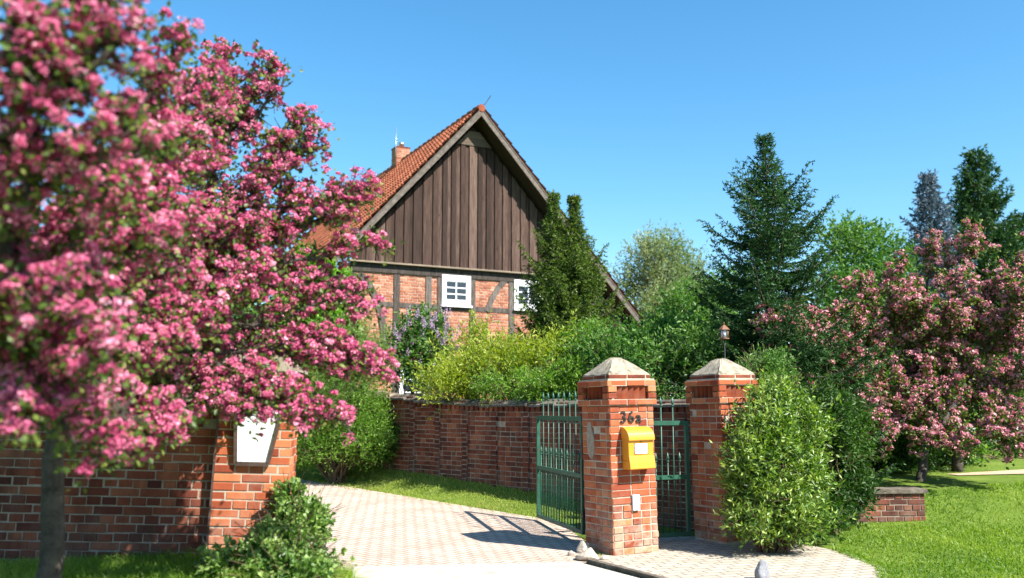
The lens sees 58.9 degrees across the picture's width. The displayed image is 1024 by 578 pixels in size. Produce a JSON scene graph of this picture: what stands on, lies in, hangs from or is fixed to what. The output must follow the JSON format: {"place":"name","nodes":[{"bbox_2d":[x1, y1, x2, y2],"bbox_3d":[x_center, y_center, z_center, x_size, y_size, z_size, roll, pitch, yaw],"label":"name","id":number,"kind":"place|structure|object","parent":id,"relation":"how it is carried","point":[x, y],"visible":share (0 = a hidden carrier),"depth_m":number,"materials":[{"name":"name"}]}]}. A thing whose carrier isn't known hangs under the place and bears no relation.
{"place":"outdoors","nodes":[
{"label":"outdoors","id":0,"kind":"place"},
{"bbox_2d":[0,543,347,577],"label":"verge grass","id":1,"kind":"structure","parent":0,"point":[126,567],"depth_m":7.18,"materials":[{"name":"green plant"}]},
{"bbox_2d":[295,479,600,568],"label":"driveway","id":2,"kind":"structure","parent":0,"point":[373,528],"depth_m":11.54,"materials":[{"name":"grey stone"}]},
{"bbox_2d":[536,390,585,534],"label":"drive gate","id":3,"kind":"structure","parent":2,"relation":"on","point":[540,506],"depth_m":11.68,"materials":[{"name":"green metal"}]},
{"bbox_2d":[567,550,574,555],"bbox_3d":[0.649,2.895,9.907,0.081,0.075,0.076,4,-8,-27],"label":"stone","id":4,"kind":"object","parent":2,"relation":"on","point":[570,553],"visible":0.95,"depth_m":9.88,"materials":[{"name":"grey stone"}]},
{"bbox_2d":[576,540,589,552],"bbox_3d":[0.792,2.897,10.131,0.170,0.184,0.159,6,-10,-40],"label":"stone","id":5,"kind":"object","parent":2,"relation":"on","point":[583,545],"visible":0.7,"depth_m":10.08,"materials":[{"name":"grey stone"}]},
{"bbox_2d":[352,562,636,577],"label":"road","id":6,"kind":"structure","parent":0,"point":[555,570],"depth_m":8.90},
{"bbox_2d":[0,0,1023,396],"label":"sky","id":7,"kind":"structure","parent":0,"point":[641,110],"materials":[{"name":"blue"}]},
{"bbox_2d":[1,412,1023,577],"bbox_3d":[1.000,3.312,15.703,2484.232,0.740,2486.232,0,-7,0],"label":"ground","id":8,"kind":"structure","parent":0,"point":[938,480],"depth_m":13.49,"materials":[{"name":"green plant"}]},
{"bbox_2d":[0,347,307,561],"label":"boundary wall","id":9,"kind":"structure","parent":8,"relation":"on","point":[178,498],"depth_m":7.99,"materials":[{"name":"red brick"}]},
{"bbox_2d":[233,399,282,466],"bbox_3d":[-2.251,1.276,8.055,0.450,0.593,0.035,3,-1,-8],"label":"notice board","id":10,"kind":"object","parent":9,"relation":"attached to","point":[249,450],"visible":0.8,"depth_m":8.05,"materials":[{"name":"grey"}]},
{"bbox_2d":[0,0,404,577],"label":"hawthorn tree","id":11,"kind":"object","parent":8,"relation":"on","point":[127,279],"visible":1,"depth_m":5.18,"materials":[{"name":"pink plant"}]},
{"bbox_2d":[220,252,293,358],"bbox_3d":[-7.509,0.889,20.186,8.713,6.161,4.396,-3,-8,22],"label":"broadleaf tree","id":12,"kind":"object","parent":8,"relation":"on","point":[245,312],"depth_m":18.41,"materials":[{"name":"green plant"}]},
{"bbox_2d":[182,464,357,577],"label":"shrub","id":13,"kind":"object","parent":8,"relation":"on","point":[290,539],"visible":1,"depth_m":7.23,"materials":[{"name":"green plant"}]},
{"bbox_2d":[235,551,380,577],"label":"verge grass","id":14,"kind":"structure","parent":8,"relation":"on","point":[349,570],"depth_m":7.67,"materials":[{"name":"green plant"}]},
{"bbox_2d":[292,310,399,476],"bbox_3d":[-3.464,1.880,17.264,2.619,3.435,2.908,0,-7,0],"label":"shrub","id":15,"kind":"object","parent":8,"relation":"on","point":[327,387],"visible":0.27,"depth_m":17.18,"materials":[{"name":"green plant"}]},
{"bbox_2d":[296,373,404,483],"bbox_3d":[-3.205,2.541,16.990,2.761,2.240,2.256,0,-7,0],"label":"shrub","id":16,"kind":"object","parent":8,"relation":"on","point":[310,449],"visible":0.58,"depth_m":16.45,"materials":[{"name":"green plant"}]},
{"bbox_2d":[371,411,401,470],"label":"shrub","id":17,"kind":"object","parent":8,"relation":"on","point":[392,448],"visible":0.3,"depth_m":16.80,"materials":[{"name":"green plant"}]},
{"bbox_2d":[370,300,460,395],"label":"lilac bush","id":18,"kind":"object","parent":8,"relation":"on","point":[414,345],"visible":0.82,"depth_m":18.63,"materials":[{"name":"green plant"}]},
{"bbox_2d":[232,95,643,400],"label":"timbered house","id":19,"kind":"structure","parent":8,"relation":"on","point":[462,211],"depth_m":24.34,"materials":[{"name":"wood"}]},
{"bbox_2d":[268,241,366,387],"bbox_3d":[-4.625,1.220,21.477,2.642,4.974,2.789,0,-7,0],"label":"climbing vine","id":20,"kind":"object","parent":19,"relation":"attached to","point":[346,272],"visible":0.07,"depth_m":21.41,"materials":[{"name":"green plant"}]},
{"bbox_2d":[399,370,424,394],"bbox_3d":[-2.549,2.456,23.150,0.725,1.252,0.115,4,-8,-27],"label":"window","id":21,"kind":"structure","parent":19,"relation":"in","point":[406,389],"depth_m":23.04,"materials":[{"name":"white paint"}]},
{"bbox_2d":[441,274,472,307],"bbox_3d":[-1.477,0.062,23.984,0.882,0.848,0.170,4,-8,-27],"label":"window","id":22,"kind":"structure","parent":19,"relation":"in","point":[456,289],"depth_m":23.97,"materials":[{"name":"white paint"}]},
{"bbox_2d":[513,279,538,311],"bbox_3d":[0.447,0.190,24.955,0.940,0.848,0.170,4,-8,-27],"label":"window","id":23,"kind":"structure","parent":19,"relation":"in","point":[517,283],"depth_m":24.84,"materials":[{"name":"white paint"}]},
{"bbox_2d":[295,460,580,518],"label":"bank grass","id":24,"kind":"structure","parent":8,"relation":"on","point":[430,477],"depth_m":15.19,"materials":[{"name":"green plant"}]},
{"bbox_2d":[399,309,581,419],"bbox_3d":[-0.127,1.751,16.349,3.744,2.998,3.238,0,-7,0],"label":"shrub","id":25,"kind":"object","parent":8,"relation":"on","point":[451,380],"visible":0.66,"depth_m":15.80,"materials":[{"name":"green plant"}]},
{"bbox_2d":[319,390,694,531],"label":"garden wall","id":26,"kind":"structure","parent":8,"relation":"on","point":[493,443],"depth_m":14.67,"materials":[{"name":"red brick"}]},
{"bbox_2d":[465,346,593,407],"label":"shrub","id":27,"kind":"object","parent":8,"relation":"on","point":[564,376],"visible":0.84,"depth_m":14.52,"materials":[{"name":"green plant"}]},
{"bbox_2d":[508,189,634,399],"bbox_3d":[1.220,0.643,19.809,2.841,5.834,2.908,4,-9,-30],"label":"conifer","id":28,"kind":"object","parent":8,"relation":"on","point":[560,291],"visible":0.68,"depth_m":19.73,"materials":[{"name":"green plant"}]},
{"bbox_2d":[542,314,613,365],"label":"shrub","id":29,"kind":"object","parent":8,"relation":"on","point":[583,324],"visible":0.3,"depth_m":15.80,"materials":[{"name":"green plant"}]},
{"bbox_2d":[575,547,598,560],"bbox_3d":[0.807,2.846,9.659,0.250,0.169,0.331,-5,-9,31],"label":"stone","id":30,"kind":"object","parent":8,"relation":"on","point":[589,553],"visible":0.85,"depth_m":9.55,"materials":[{"name":"grey stone"}]},
{"bbox_2d":[577,357,658,555],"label":"gate pillar","id":31,"kind":"structure","parent":8,"relation":"on","point":[613,388],"depth_m":10.14,"materials":[{"name":"red brick"}]},
{"bbox_2d":[621,411,641,422],"bbox_3d":[1.334,1.433,10.159,0.275,0.128,0.013,3,-8,-27],"label":"house number","id":32,"kind":"object","parent":31,"relation":"attached to","point":[629,417],"visible":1,"depth_m":10.15,"materials":[{"name":"black metal"}]},
{"bbox_2d":[632,494,639,510],"bbox_3d":[1.373,2.363,10.035,0.094,0.170,0.038,3,-8,-27],"label":"door bell","id":33,"kind":"object","parent":31,"relation":"attached to","point":[635,502],"depth_m":10.02,"materials":[{"name":"plastic"}]},
{"bbox_2d":[621,426,655,469],"bbox_3d":[1.404,1.762,10.069,0.346,0.465,0.158,3,-8,-27],"label":"mailbox","id":34,"kind":"object","parent":31,"relation":"attached to","point":[637,447],"visible":1,"depth_m":10.01,"materials":[{"name":"yellow metal"}]},
{"bbox_2d":[648,396,690,537],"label":"garden gate","id":35,"kind":"structure","parent":31,"relation":"attached to","point":[686,477],"depth_m":11.04,"materials":[{"name":"green metal"}]},
{"bbox_2d":[586,559,666,577],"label":"kerb","id":36,"kind":"structure","parent":8,"relation":"on","point":[618,568],"depth_m":8.90,"materials":[{"name":"grey concrete"}]},
{"bbox_2d":[555,300,757,399],"bbox_3d":[2.232,1.595,14.769,2.898,3.028,4.053,2,-8,-18],"label":"shrub","id":37,"kind":"object","parent":8,"relation":"on","point":[651,346],"visible":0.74,"depth_m":13.91,"materials":[{"name":"green plant"}]},
{"bbox_2d":[602,218,715,399],"bbox_3d":[5.214,1.231,31.552,4.900,7.622,5.007,0,-7,0],"label":"willow tree","id":38,"kind":"object","parent":8,"relation":"on","point":[653,273],"visible":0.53,"depth_m":31.79,"materials":[{"name":"green plant"}]},
{"bbox_2d":[638,262,757,361],"bbox_3d":[4.330,1.532,20.837,3.512,4.368,3.145,7,-10,-43],"label":"broadleaf tree","id":39,"kind":"object","parent":8,"relation":"on","point":[679,299],"visible":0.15,"depth_m":20.67,"materials":[{"name":"green plant"}]},
{"bbox_2d":[685,358,759,544],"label":"gate pillar","id":40,"kind":"structure","parent":8,"relation":"on","point":[713,387],"depth_m":11.02,"materials":[{"name":"red brick"}]},
{"bbox_2d":[719,322,729,356],"bbox_3d":[2.721,1.760,11.469,0.150,2.692,0.130,0,-7,0],"label":"lantern","id":41,"kind":"object","parent":40,"relation":"on","point":[724,333],"visible":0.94,"depth_m":11.60,"materials":[{"name":"brown metal"}]},
{"bbox_2d":[734,343,815,402],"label":"bush","id":42,"kind":"object","parent":8,"relation":"on","point":[779,362],"visible":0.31,"depth_m":11.59,"materials":[{"name":"green plant"}]},
{"bbox_2d":[709,366,855,554],"bbox_3d":[3.169,1.925,10.409,2.242,2.203,1.412,5,-9,-35],"label":"bush","id":43,"kind":"object","parent":8,"relation":"on","point":[774,471],"visible":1,"depth_m":10.00,"materials":[{"name":"green plant"}]},
{"bbox_2d":[664,131,907,485],"bbox_3d":[3.984,0.324,14.062,3.468,5.708,3.855,-6,-9,37],"label":"spruce tree","id":44,"kind":"object","parent":8,"relation":"on","point":[780,242],"visible":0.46,"depth_m":13.75,"materials":[{"name":"green plant"}]},
{"bbox_2d":[647,364,1023,419],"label":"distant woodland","id":45,"kind":"object","parent":8,"relation":"on","point":[684,391],"depth_m":66.40,"materials":[{"name":"green plant"}]},
{"bbox_2d":[792,369,891,545],"bbox_3d":[4.055,2.266,11.657,1.524,2.476,2.720,-3,-8,22],"label":"bush","id":46,"kind":"object","parent":8,"relation":"on","point":[850,438],"visible":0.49,"depth_m":11.63,"materials":[{"name":"green plant"}]},
{"bbox_2d":[808,208,941,383],"bbox_3d":[9.182,0.769,23.043,4.117,6.476,5.701,-5,-9,32],"label":"broadleaf tree","id":47,"kind":"object","parent":8,"relation":"on","point":[853,239],"visible":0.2,"depth_m":23.50,"materials":[{"name":"green plant"}]},
{"bbox_2d":[747,215,1023,480],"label":"hawthorn tree","id":48,"kind":"object","parent":8,"relation":"on","point":[929,337],"visible":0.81,"depth_m":14.22,"materials":[{"name":"pink plant"}]},
{"bbox_2d":[848,487,927,522],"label":"wall","id":49,"kind":"structure","parent":8,"relation":"on","point":[900,504],"depth_m":12.38,"materials":[{"name":"red brick"}]},
{"bbox_2d":[816,336,1000,470],"bbox_3d":[7.446,2.083,17.030,3.570,2.852,2.639,0,-7,0],"label":"bush","id":50,"kind":"object","parent":8,"relation":"on","point":[972,458],"visible":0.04,"depth_m":16.73,"materials":[{"name":"green plant"}]},
{"bbox_2d":[895,168,985,346],"bbox_3d":[12.816,0.382,27.229,3.368,8.145,3.262,0,-7,0],"label":"blue spruce","id":51,"kind":"object","parent":8,"relation":"on","point":[928,203],"visible":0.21,"depth_m":27.32,"materials":[{"name":"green plant"}]},
{"bbox_2d":[863,421,1023,473],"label":"hedge","id":52,"kind":"object","parent":8,"relation":"on","point":[899,453],"visible":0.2,"depth_m":15.60,"materials":[{"name":"green plant"}]},
{"bbox_2d":[894,341,1023,471],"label":"broadleaf tree","id":53,"kind":"object","parent":8,"relation":"on","point":[957,466],"visible":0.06,"depth_m":15.64,"materials":[{"name":"green plant"}]},
{"bbox_2d":[938,143,1023,360],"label":"spruce tree","id":54,"kind":"object","parent":8,"relation":"on","point":[988,202],"visible":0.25,"depth_m":30.19,"materials":[{"name":"green plant"}]},
{"bbox_2d":[989,212,1023,386],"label":"spruce tree","id":55,"kind":"object","parent":8,"relation":"on","point":[1020,214],"visible":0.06,"depth_m":33.39,"materials":[{"name":"green plant"}]},
{"bbox_2d":[599,537,886,577],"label":"pavement","id":56,"kind":"structure","parent":0,"point":[682,557],"depth_m":9.49,"materials":[{"name":"grey stone"}]},
{"bbox_2d":[600,555,610,559],"bbox_3d":[0.990,2.857,9.618,0.118,0.066,0.144,0,-7,2],"label":"stone","id":57,"kind":"object","parent":56,"relation":"on","point":[604,557],"visible":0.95,"depth_m":9.57,"materials":[{"name":"white stone"}]},
{"bbox_2d":[754,560,769,577],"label":"marker stone","id":58,"kind":"object","parent":56,"relation":"on","point":[762,569],"visible":1,"depth_m":8.45,"materials":[{"name":"white stone"}]},
{"bbox_2d":[830,544,903,577],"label":"edge weeds","id":59,"kind":"object","parent":56,"relation":"on","point":[887,571],"visible":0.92,"depth_m":9.28,"materials":[{"name":"green plant"}]},
{"bbox_2d":[836,480,1023,577],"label":"lawn grass","id":60,"kind":"structure","parent":0,"point":[1003,543],"depth_m":10.86,"materials":[{"name":"green plant"}]},
{"bbox_2d":[952,469,1023,474],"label":"path","id":61,"kind":"structure","parent":0,"point":[1021,471],"depth_m":15.42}
]}

